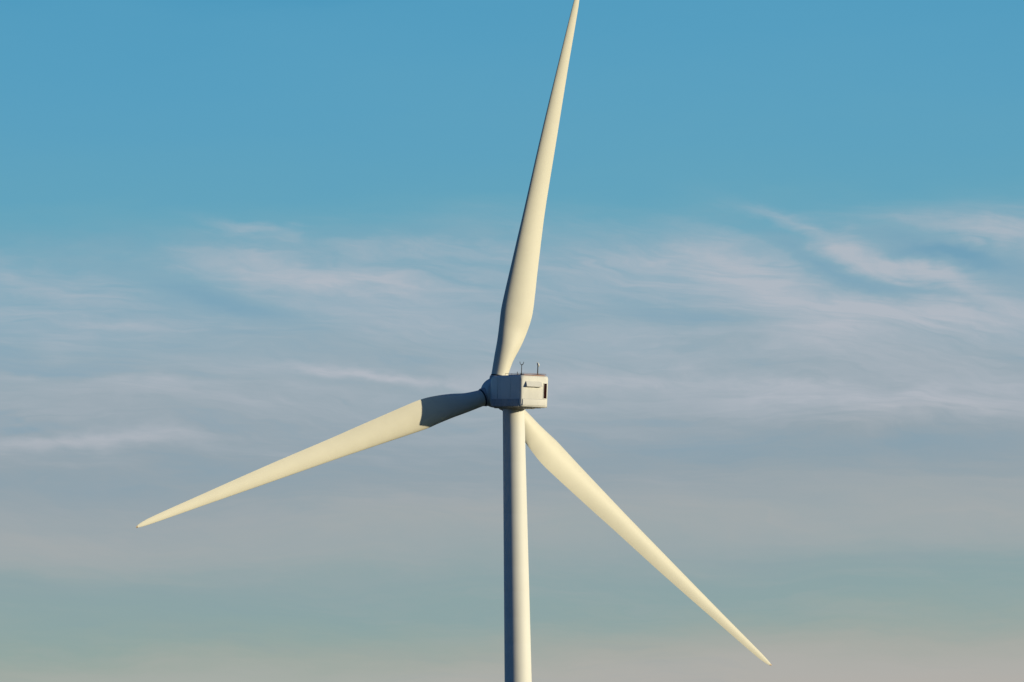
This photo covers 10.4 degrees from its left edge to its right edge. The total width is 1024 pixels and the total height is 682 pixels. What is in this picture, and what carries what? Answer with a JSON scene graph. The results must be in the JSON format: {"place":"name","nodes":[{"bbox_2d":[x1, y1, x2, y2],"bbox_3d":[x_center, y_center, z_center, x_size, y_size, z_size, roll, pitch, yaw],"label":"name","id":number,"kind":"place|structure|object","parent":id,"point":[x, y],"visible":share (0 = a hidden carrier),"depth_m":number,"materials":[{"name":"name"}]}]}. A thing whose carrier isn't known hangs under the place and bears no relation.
{"place":"outdoors","nodes":[
{"label":"outdoors","id":0,"kind":"place"},
{"bbox_2d":[136,0,771,681],"bbox_3d":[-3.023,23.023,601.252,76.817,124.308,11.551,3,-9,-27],"label":"wind turbine","id":1,"kind":"object","parent":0,"point":[512,396],"visible":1,"depth_m":604.83,"materials":[{"name":"white paint"}]},
{"bbox_2d":[0,0,1023,681],"label":"sky","id":2,"kind":"structure","parent":0,"point":[777,320],"materials":[{"name":"blue"}]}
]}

